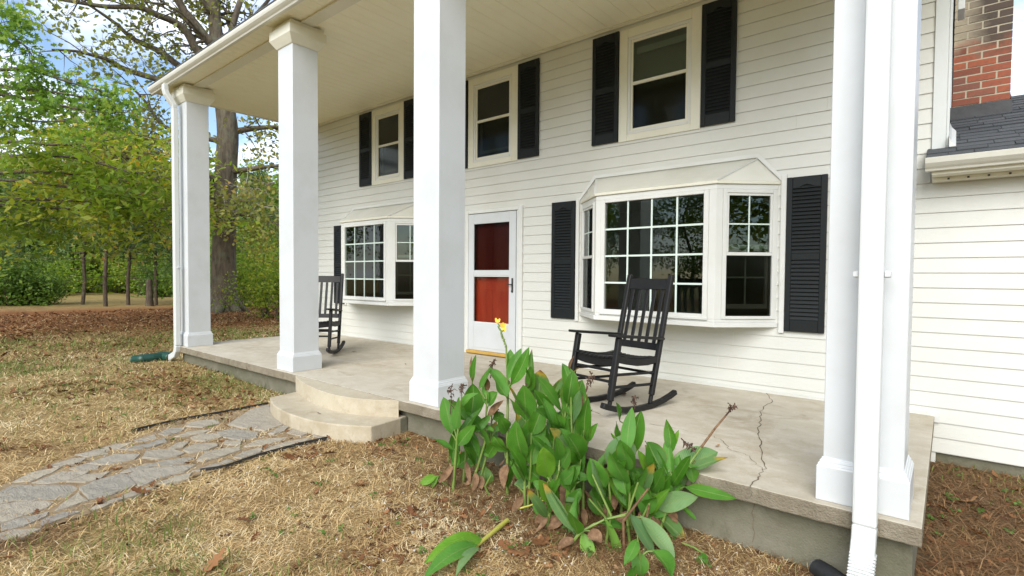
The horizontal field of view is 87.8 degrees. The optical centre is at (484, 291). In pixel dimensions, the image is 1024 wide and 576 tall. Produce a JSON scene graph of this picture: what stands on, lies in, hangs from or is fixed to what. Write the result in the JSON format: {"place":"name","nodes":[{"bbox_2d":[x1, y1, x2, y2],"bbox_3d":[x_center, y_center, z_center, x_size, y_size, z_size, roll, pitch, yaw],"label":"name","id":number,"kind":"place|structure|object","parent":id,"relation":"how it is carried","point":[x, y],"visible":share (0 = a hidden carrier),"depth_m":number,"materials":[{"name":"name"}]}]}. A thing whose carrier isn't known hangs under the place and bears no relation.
{"place":"outdoors","nodes":[
{"label":"outdoors","id":0,"kind":"place"},
{"bbox_2d":[0,404,330,542],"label":"path","id":1,"kind":"structure","parent":0,"point":[88,488],"depth_m":3.97,"materials":[{"name":"stone"}]},
{"bbox_2d":[0,280,1023,575],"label":"ground","id":2,"kind":"structure","parent":0,"point":[72,302],"depth_m":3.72,"materials":[{"name":"beige plant"}]},
{"bbox_2d":[0,168,62,275],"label":"pine tree","id":3,"kind":"object","parent":2,"relation":"on","point":[24,238],"visible":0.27,"depth_m":25.57,"materials":[{"name":"green plant"}]},
{"bbox_2d":[0,249,69,305],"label":"shrub","id":4,"kind":"object","parent":2,"relation":"on","point":[6,282],"visible":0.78,"depth_m":25.06,"materials":[{"name":"green plant"}]},
{"bbox_2d":[4,265,79,305],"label":"shrub","id":5,"kind":"object","parent":2,"relation":"on","point":[54,291],"visible":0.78,"depth_m":25.55,"materials":[{"name":"green plant"}]},
{"bbox_2d":[6,185,82,273],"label":"broadleaf tree","id":6,"kind":"object","parent":2,"relation":"on","point":[50,244],"visible":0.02,"depth_m":43.11,"materials":[{"name":"green plant"}]},
{"bbox_2d":[13,249,113,295],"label":"shrub","id":7,"kind":"object","parent":2,"relation":"on","point":[66,270],"visible":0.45,"depth_m":37.05,"materials":[{"name":"green plant"}]},
{"bbox_2d":[0,0,152,161],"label":"gum tree","id":8,"kind":"object","parent":2,"relation":"on","point":[47,101],"visible":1,"depth_m":10.45,"materials":[{"name":"green plant"}]},
{"bbox_2d":[14,134,153,304],"bbox_3d":[-19.472,-3.956,26.492,5.609,9.359,4.544,0,2,-2],"label":"pine tree","id":9,"kind":"object","parent":2,"relation":"on","point":[83,295],"visible":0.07,"depth_m":26.11,"materials":[{"name":"green plant"}]},
{"bbox_2d":[65,253,118,291],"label":"shrub","id":10,"kind":"object","parent":2,"relation":"on","point":[92,275],"visible":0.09,"depth_m":43.74,"materials":[{"name":"green plant"}]},
{"bbox_2d":[58,189,130,291],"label":"broadleaf tree","id":11,"kind":"object","parent":2,"relation":"on","point":[92,262],"visible":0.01,"depth_m":44.69,"materials":[{"name":"green plant"}]},
{"bbox_2d":[36,103,164,306],"bbox_3d":[-18.124,-4.123,25.349,5.564,9.771,6.302,0,1,-35],"label":"pine tree","id":12,"kind":"object","parent":2,"relation":"on","point":[105,294],"visible":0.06,"depth_m":25.52,"materials":[{"name":"green plant"}]},
{"bbox_2d":[86,260,137,292],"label":"shrub","id":13,"kind":"object","parent":2,"relation":"on","point":[112,283],"visible":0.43,"depth_m":41.47,"materials":[{"name":"green plant"}]},
{"bbox_2d":[56,122,172,304],"bbox_3d":[-17.837,-3.960,25.958,5.616,9.407,4.562,2,2,41],"label":"pine tree","id":14,"kind":"object","parent":2,"relation":"on","point":[128,276],"visible":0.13,"depth_m":26.11,"materials":[{"name":"green plant"}]},
{"bbox_2d":[87,230,170,294],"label":"shrub","id":15,"kind":"object","parent":2,"relation":"on","point":[125,269],"visible":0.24,"depth_m":38.12,"materials":[{"name":"green plant"}]},
{"bbox_2d":[0,100,261,276],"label":"hickory tree","id":16,"kind":"object","parent":2,"relation":"on","point":[131,211],"visible":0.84,"depth_m":14.37,"materials":[{"name":"green plant"}]},
{"bbox_2d":[99,144,172,304],"bbox_3d":[-16.210,-3.409,26.501,4.719,8.288,5.346,1,2,13],"label":"pine tree","id":17,"kind":"object","parent":2,"relation":"on","point":[156,285],"visible":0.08,"depth_m":26.31,"materials":[{"name":"green plant"}]},
{"bbox_2d":[96,207,179,283],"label":"broadleaf tree","id":18,"kind":"object","parent":2,"relation":"on","point":[161,237],"visible":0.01,"depth_m":44.03,"materials":[{"name":"green plant"}]},
{"bbox_2d":[0,0,278,312],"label":"oak tree","id":19,"kind":"object","parent":2,"relation":"on","point":[227,200],"visible":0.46,"depth_m":20.90,"materials":[{"name":"green plant"}]},
{"bbox_2d":[0,153,278,293],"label":"woods","id":20,"kind":"object","parent":2,"relation":"on","point":[90,259],"visible":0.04,"depth_m":40.99,"materials":[{"name":"green plant"}]},
{"bbox_2d":[130,486,149,492],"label":"fallen leaf","id":21,"kind":"object","parent":2,"relation":"on","point":[137,490],"visible":0.97,"depth_m":3.50,"materials":[{"name":"brown plant"}]},
{"bbox_2d":[118,257,172,296],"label":"shrub","id":22,"kind":"object","parent":2,"relation":"on","point":[142,289],"visible":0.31,"depth_m":35.09,"materials":[{"name":"green plant"}]},
{"bbox_2d":[145,279,153,305],"bbox_3d":[-16.130,0.087,25.607,0.394,1.366,0.388,2,2,41],"label":"tree stump","id":23,"kind":"object","parent":2,"relation":"on","point":[149,300],"visible":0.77,"depth_m":25.49,"materials":[{"name":"brown wood"}]},
{"bbox_2d":[130,352,170,362],"bbox_3d":[-5.356,1.085,8.578,0.605,0.195,0.243,-1,2,-30],"label":"drain hose","id":24,"kind":"object","parent":2,"relation":"on","point":[151,357],"visible":0.75,"depth_m":8.49,"materials":[{"name":"green plastic"}]},
{"bbox_2d":[153,247,211,304],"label":"shrub","id":25,"kind":"object","parent":2,"relation":"on","point":[170,281],"visible":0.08,"depth_m":26.25,"materials":[{"name":"green plant"}]},
{"bbox_2d":[134,203,240,283],"bbox_3d":[-15.602,-2.829,27.574,5.314,7.067,5.011,0,2,-10],"label":"pine tree","id":26,"kind":"object","parent":2,"relation":"on","point":[167,266],"visible":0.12,"depth_m":26.79,"materials":[{"name":"green plant"}]},
{"bbox_2d":[131,402,268,432],"bbox_3d":[-2.849,1.287,5.428,0.062,0.076,1.355,2,2,38],"label":"lawn edging","id":27,"kind":"object","parent":2,"relation":"on","point":[191,417],"visible":0.45,"depth_m":5.37,"materials":[{"name":"black plastic"}]},
{"bbox_2d":[204,548,224,571],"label":"fallen leaf","id":28,"kind":"object","parent":2,"relation":"on","point":[214,561],"visible":1,"depth_m":2.72,"materials":[{"name":"brown plant"}]},
{"bbox_2d":[210,185,275,290],"bbox_3d":[-17.999,-3.796,40.114,7.293,8.767,5.926,0,2,-18],"label":"broadleaf tree","id":29,"kind":"object","parent":2,"relation":"on","point":[243,245],"visible":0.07,"depth_m":39.70,"materials":[{"name":"green plant"}]},
{"bbox_2d":[210,242,277,305],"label":"shrub","id":30,"kind":"object","parent":2,"relation":"on","point":[247,266],"visible":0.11,"depth_m":25.86,"materials":[{"name":"green plant"}]},
{"bbox_2d":[237,515,250,520],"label":"fallen leaf","id":31,"kind":"object","parent":2,"relation":"on","point":[242,518],"visible":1,"depth_m":3.17,"materials":[{"name":"brown plant"}]},
{"bbox_2d":[210,220,278,304],"bbox_3d":[-11.345,-1.789,27.302,4.530,5.129,5.585,1,2,27],"label":"shrub","id":32,"kind":"object","parent":2,"relation":"on","point":[241,244],"visible":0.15,"depth_m":26.31,"materials":[{"name":"green plant"}]},
{"bbox_2d":[210,243,279,318],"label":"shrub","id":33,"kind":"object","parent":2,"relation":"on","point":[250,299],"visible":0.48,"depth_m":19.05,"materials":[{"name":"green plant"}]},
{"bbox_2d":[230,224,279,318],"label":"shrub","id":34,"kind":"object","parent":2,"relation":"on","point":[268,285],"visible":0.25,"depth_m":18.08,"materials":[{"name":"green plant"}]},
{"bbox_2d":[236,160,278,285],"bbox_3d":[-12.692,-3.489,30.778,5.846,8.244,6.199,1,2,17],"label":"pine tree","id":35,"kind":"object","parent":2,"relation":"on","point":[252,185],"visible":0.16,"depth_m":30.44,"materials":[{"name":"green plant"}]},
{"bbox_2d":[237,153,278,260],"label":"broadleaf tree","id":36,"kind":"object","parent":2,"relation":"on","point":[277,183],"visible":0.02,"depth_m":45.83,"materials":[{"name":"green plant"}]},
{"bbox_2d":[200,436,327,472],"bbox_3d":[-1.577,1.322,4.412,1.444,0.076,0.159,-1,2,-42],"label":"lawn edging","id":37,"kind":"object","parent":2,"relation":"on","point":[246,459],"visible":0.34,"depth_m":4.25,"materials":[{"name":"black plastic"}]},
{"bbox_2d":[103,429,749,575],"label":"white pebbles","id":38,"kind":"object","parent":2,"relation":"on","point":[396,518],"visible":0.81,"depth_m":3.12,"materials":[{"name":"white stone"}]},
{"bbox_2d":[419,472,449,487],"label":"canna plant","id":39,"kind":"object","parent":2,"relation":"on","point":[430,479],"visible":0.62,"depth_m":3.79,"materials":[{"name":"green plant"}]},
{"bbox_2d":[433,383,481,490],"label":"canna plant","id":40,"kind":"object","parent":2,"relation":"on","point":[450,416],"visible":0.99,"depth_m":3.75,"materials":[{"name":"green plant"}]},
{"bbox_2d":[448,355,483,482],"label":"canna plant","id":41,"kind":"object","parent":2,"relation":"on","point":[475,403],"visible":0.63,"depth_m":3.89,"materials":[{"name":"green plant"}]},
{"bbox_2d":[463,359,503,490],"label":"canna plant","id":42,"kind":"object","parent":2,"relation":"on","point":[472,448],"visible":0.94,"depth_m":3.82,"materials":[{"name":"green plant"}]},
{"bbox_2d":[465,409,503,488],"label":"canna plant","id":43,"kind":"object","parent":2,"relation":"on","point":[484,473],"visible":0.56,"depth_m":3.87,"materials":[{"name":"green plant"}]},
{"bbox_2d":[484,474,491,495],"bbox_3d":[0.036,1.356,3.696,0.068,0.193,0.052,2,2,41],"label":"canna stub","id":44,"kind":"object","parent":2,"relation":"on","point":[485,487],"visible":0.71,"depth_m":3.69,"materials":[{"name":"green plant"}]},
{"bbox_2d":[488,318,528,493],"bbox_3d":[0.148,0.813,3.679,0.284,1.269,0.209,2,2,41],"label":"canna plant","id":45,"kind":"object","parent":2,"relation":"on","point":[517,363],"visible":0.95,"depth_m":3.68,"materials":[{"name":"green plant"}]},
{"bbox_2d":[0,428,1023,575],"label":"pine straw","id":46,"kind":"object","parent":2,"relation":"on","point":[985,556],"visible":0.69,"depth_m":3.17,"materials":[{"name":"brown plant"}]},
{"bbox_2d":[424,518,508,575],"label":"cut canna stalk","id":47,"kind":"object","parent":46,"relation":"on","point":[462,547],"visible":1,"depth_m":2.81,"materials":[{"name":"green plant"}]},
{"bbox_2d":[532,536,550,544],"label":"fallen leaf","id":48,"kind":"object","parent":46,"relation":"on","point":[542,540],"visible":1,"depth_m":3.02,"materials":[{"name":"brown plant"}]},
{"bbox_2d":[958,496,976,501],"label":"fallen leaf","id":49,"kind":"object","parent":46,"relation":"on","point":[972,498],"visible":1,"depth_m":3.65,"materials":[{"name":"brown plant"}]},
{"bbox_2d":[966,525,987,536],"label":"twig","id":50,"kind":"object","parent":46,"relation":"on","point":[974,530],"visible":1,"depth_m":3.21,"materials":[{"name":"brown wood"}]},
{"bbox_2d":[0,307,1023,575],"bbox_3d":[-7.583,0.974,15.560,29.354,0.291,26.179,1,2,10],"label":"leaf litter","id":51,"kind":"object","parent":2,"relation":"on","point":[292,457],"visible":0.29,"depth_m":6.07,"materials":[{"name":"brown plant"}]},
{"bbox_2d":[503,547,524,555],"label":"fallen leaf","id":52,"kind":"object","parent":2,"relation":"on","point":[510,550],"visible":1,"depth_m":2.91,"materials":[{"name":"brown plant"}]},
{"bbox_2d":[507,383,545,511],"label":"canna plant","id":53,"kind":"object","parent":2,"relation":"on","point":[517,446],"visible":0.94,"depth_m":3.42,"materials":[{"name":"green plant"}]},
{"bbox_2d":[508,417,546,493],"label":"canna plant","id":54,"kind":"object","parent":2,"relation":"on","point":[511,457],"visible":0.04,"depth_m":3.75,"materials":[{"name":"green plant"}]},
{"bbox_2d":[509,387,546,509],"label":"canna plant","id":55,"kind":"object","parent":2,"relation":"on","point":[536,422],"visible":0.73,"depth_m":3.44,"materials":[{"name":"green plant"}]},
{"bbox_2d":[515,500,552,518],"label":"canna plant","id":56,"kind":"object","parent":2,"relation":"on","point":[534,509],"visible":0.16,"depth_m":3.38,"materials":[{"name":"yellow plant"}]},
{"bbox_2d":[45,369,1023,575],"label":"weeds","id":57,"kind":"object","parent":2,"relation":"on","point":[588,549],"visible":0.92,"depth_m":3.50,"materials":[{"name":"plant"}]},
{"bbox_2d":[510,350,561,503],"bbox_3d":[0.370,0.924,3.583,0.319,1.055,0.249,2,2,41],"label":"canna plant","id":58,"kind":"object","parent":2,"relation":"on","point":[534,386],"visible":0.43,"depth_m":3.58,"materials":[{"name":"green plant"}]},
{"bbox_2d":[532,407,561,505],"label":"canna plant","id":59,"kind":"object","parent":2,"relation":"on","point":[538,445],"visible":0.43,"depth_m":3.42,"materials":[{"name":"green plant"}]},
{"bbox_2d":[532,398,569,514],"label":"canna plant","id":60,"kind":"object","parent":2,"relation":"on","point":[551,412],"visible":0.3,"depth_m":3.32,"materials":[{"name":"green plant"}]},
{"bbox_2d":[527,437,580,531],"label":"canna plant","id":61,"kind":"object","parent":2,"relation":"on","point":[548,460],"visible":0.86,"depth_m":3.17,"materials":[{"name":"green plant"}]},
{"bbox_2d":[180,333,933,575],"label":"porch","id":62,"kind":"object","parent":2,"relation":"on","point":[770,446],"visible":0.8,"depth_m":4.32,"materials":[{"name":"concrete"}]},
{"bbox_2d":[319,273,344,353],"bbox_3d":[-2.414,0.319,7.828,0.564,1.172,0.996,0,2,-2],"label":"rocking chair","id":63,"kind":"object","parent":62,"relation":"on","point":[330,323],"visible":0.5,"depth_m":8.08,"materials":[{"name":"black paint"}]},
{"bbox_2d":[568,274,676,412],"bbox_3d":[1.211,0.433,4.731,0.996,1.172,0.564,-1,2,-36],"label":"rocking chair","id":64,"kind":"object","parent":62,"relation":"on","point":[614,358],"visible":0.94,"depth_m":4.71,"materials":[{"name":"black paint"}]},
{"bbox_2d":[538,356,585,511],"bbox_3d":[0.480,0.926,3.344,0.340,1.066,0.166,0,2,-6],"label":"canna plant","id":65,"kind":"object","parent":2,"relation":"on","point":[572,386],"visible":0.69,"depth_m":3.33,"materials":[{"name":"green plant"}]},
{"bbox_2d":[545,367,579,441],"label":"canna plant","id":66,"kind":"object","parent":2,"relation":"on","point":[558,390],"visible":0.15,"depth_m":3.51,"materials":[{"name":"green plant"}]},
{"bbox_2d":[547,428,587,529],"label":"canna plant","id":67,"kind":"object","parent":2,"relation":"on","point":[577,444],"visible":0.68,"depth_m":3.19,"materials":[{"name":"green plant"}]},
{"bbox_2d":[550,363,584,489],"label":"canna plant","id":68,"kind":"object","parent":2,"relation":"on","point":[568,409],"visible":0.4,"depth_m":3.36,"materials":[{"name":"green plant"}]},
{"bbox_2d":[572,390,591,516],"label":"canna plant","id":69,"kind":"object","parent":2,"relation":"on","point":[577,403],"visible":0.34,"depth_m":3.27,"materials":[{"name":"green plant"}]},
{"bbox_2d":[564,371,600,525],"bbox_3d":[0.612,0.982,3.305,0.184,0.958,0.218,0,2,-15],"label":"canna plant","id":70,"kind":"object","parent":2,"relation":"on","point":[586,430],"visible":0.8,"depth_m":3.31,"materials":[{"name":"green plant"}]},
{"bbox_2d":[147,0,1023,575],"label":"house","id":71,"kind":"structure","parent":2,"relation":"on","point":[821,200],"depth_m":5.43,"materials":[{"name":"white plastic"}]},
{"bbox_2d":[340,200,413,305],"bbox_3d":[-1.871,-0.614,9.085,2.350,1.802,0.509,2,2,41],"label":"bay window","id":72,"kind":"structure","parent":71,"relation":"in","point":[370,264],"depth_m":8.74,"materials":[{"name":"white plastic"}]},
{"bbox_2d":[372,102,404,185],"bbox_3d":[-1.639,-2.512,9.142,0.877,1.295,0.080,2,2,41],"label":"window","id":73,"kind":"structure","parent":71,"relation":"in","point":[387,122],"depth_m":9.13,"materials":[{"name":"beige metal"}]},
{"bbox_2d":[468,65,517,168],"bbox_3d":[0.133,-2.455,7.595,0.927,1.295,0.080,2,2,41],"label":"window","id":74,"kind":"structure","parent":71,"relation":"in","point":[492,97],"depth_m":7.58,"materials":[{"name":"beige metal"}]},
{"bbox_2d":[465,205,523,357],"bbox_3d":[0.143,-0.130,7.640,1.052,2.115,0.185,2,2,41],"label":"door","id":75,"kind":"structure","parent":71,"relation":"in","point":[494,241],"depth_m":7.66,"materials":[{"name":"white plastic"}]},
{"bbox_2d":[618,5,701,142],"bbox_3d":[2.023,-2.397,6.051,0.947,1.295,0.240,2,2,41],"label":"window","id":76,"kind":"structure","parent":71,"relation":"in","point":[664,97],"depth_m":6.02,"materials":[{"name":"beige metal"}]},
{"bbox_2d":[575,153,786,332],"bbox_3d":[1.910,-0.493,5.784,2.350,1.802,0.509,2,2,41],"label":"bay window","id":77,"kind":"structure","parent":71,"relation":"in","point":[739,289],"depth_m":5.24,"materials":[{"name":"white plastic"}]},
{"bbox_2d":[588,498,606,530],"bbox_3d":[0.685,1.360,3.196,0.124,0.237,0.032,1,2,11],"label":"canna stub","id":78,"kind":"object","parent":2,"relation":"on","point":[597,508],"visible":0.49,"depth_m":3.18,"materials":[{"name":"green plant"}]},
{"bbox_2d":[585,453,612,517],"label":"canna plant","id":79,"kind":"object","parent":2,"relation":"on","point":[596,497],"visible":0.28,"depth_m":3.37,"materials":[{"name":"green plant"}]},
{"bbox_2d":[592,474,611,544],"bbox_3d":[0.671,1.272,3.057,0.128,0.422,0.022,1,2,34],"label":"canna stub","id":80,"kind":"object","parent":2,"relation":"on","point":[608,510],"visible":0.67,"depth_m":3.04,"materials":[{"name":"green plant"}]},
{"bbox_2d":[586,435,627,526],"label":"canna plant","id":81,"kind":"object","parent":2,"relation":"on","point":[602,475],"visible":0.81,"depth_m":3.19,"materials":[{"name":"green plant"}]},
{"bbox_2d":[543,483,674,556],"bbox_3d":[0.685,1.378,2.985,0.714,0.499,0.239,1,2,6],"label":"canna plant","id":82,"kind":"object","parent":2,"relation":"on","point":[648,531],"visible":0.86,"depth_m":2.98,"materials":[{"name":"green plant"}]},
{"bbox_2d":[607,408,635,529],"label":"canna plant","id":83,"kind":"object","parent":2,"relation":"on","point":[618,472],"visible":0.88,"depth_m":3.15,"materials":[{"name":"green plant"}]},
{"bbox_2d":[603,395,644,512],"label":"canna plant","id":84,"kind":"object","parent":2,"relation":"on","point":[640,430],"visible":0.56,"depth_m":3.27,"materials":[{"name":"green plant"}]},
{"bbox_2d":[605,430,646,531],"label":"canna plant","id":85,"kind":"object","parent":2,"relation":"on","point":[631,453],"visible":0.41,"depth_m":3.15,"materials":[{"name":"green plant"}]},
{"bbox_2d":[609,463,654,522],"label":"canna plant","id":86,"kind":"object","parent":2,"relation":"on","point":[650,475],"visible":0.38,"depth_m":3.21,"materials":[{"name":"green plant"}]},
{"bbox_2d":[626,482,638,543],"bbox_3d":[0.844,1.284,3.039,0.073,0.405,0.023,1,2,24],"label":"canna stub","id":87,"kind":"object","parent":2,"relation":"on","point":[627,519],"visible":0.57,"depth_m":3.04,"materials":[{"name":"green plant"}]},
{"bbox_2d":[622,488,648,548],"bbox_3d":[0.842,1.285,2.968,0.143,0.406,0.035,1,2,17],"label":"canna stub","id":88,"kind":"object","parent":2,"relation":"on","point":[627,515],"visible":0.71,"depth_m":2.97,"materials":[{"name":"brown plant"}]},
{"bbox_2d":[640,503,649,519],"bbox_3d":[0.930,1.358,3.093,0.078,0.261,0.028,0,2,-3],"label":"canna stub","id":89,"kind":"object","parent":2,"relation":"on","point":[644,513],"visible":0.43,"depth_m":3.08,"materials":[{"name":"green plant"}]},
{"bbox_2d":[646,504,649,517],"bbox_3d":[0.942,1.359,3.079,0.022,0.258,0.051,0,2,-2],"label":"canna stub","id":90,"kind":"object","parent":2,"relation":"on","point":[647,512],"visible":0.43,"depth_m":3.07,"materials":[{"name":"brown plant"}]},
{"bbox_2d":[624,535,674,575],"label":"canna plant","id":91,"kind":"object","parent":2,"relation":"on","point":[638,558],"visible":1,"depth_m":2.70,"materials":[{"name":"green plant"}]},
{"bbox_2d":[630,419,681,518],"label":"canna plant","id":92,"kind":"object","parent":2,"relation":"on","point":[661,481],"visible":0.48,"depth_m":3.21,"materials":[{"name":"green plant"}]},
{"bbox_2d":[630,464,697,538],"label":"canna plant","id":93,"kind":"object","parent":2,"relation":"on","point":[666,501],"visible":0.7,"depth_m":3.14,"materials":[{"name":"green plant"}]},
{"bbox_2d":[630,441,735,527],"bbox_3d":[1.159,1.199,3.142,0.610,0.546,0.132,1,2,31],"label":"canna plant","id":94,"kind":"object","parent":2,"relation":"on","point":[706,491],"visible":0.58,"depth_m":3.08,"materials":[{"name":"green plant"}]},
{"bbox_2d":[645,403,737,528],"bbox_3d":[1.253,1.069,3.209,0.488,0.803,0.339,0,2,-24],"label":"canna plant","id":95,"kind":"object","parent":2,"relation":"on","point":[702,456],"visible":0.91,"depth_m":3.18,"materials":[{"name":"green plant"}]},
{"bbox_2d":[682,542,707,563],"bbox_3d":[1.173,1.429,2.933,0.080,0.046,0.216,0,2,-4],"label":"canna cutting","id":96,"kind":"object","parent":2,"relation":"on","point":[704,559],"visible":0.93,"depth_m":2.87,"materials":[{"name":"green plant"}]},
{"bbox_2d":[809,559,845,575],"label":"drain pipe","id":97,"kind":"object","parent":2,"relation":"on","point":[818,567],"visible":1,"depth_m":2.67,"materials":[{"name":"black plastic"}]},
{"bbox_2d":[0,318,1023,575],"bbox_3d":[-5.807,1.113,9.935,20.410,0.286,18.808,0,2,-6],"label":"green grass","id":98,"kind":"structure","parent":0,"point":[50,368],"depth_m":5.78,"materials":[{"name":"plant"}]},
{"bbox_2d":[0,0,1023,274],"label":"sky","id":99,"kind":"structure","parent":0,"point":[86,29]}
]}

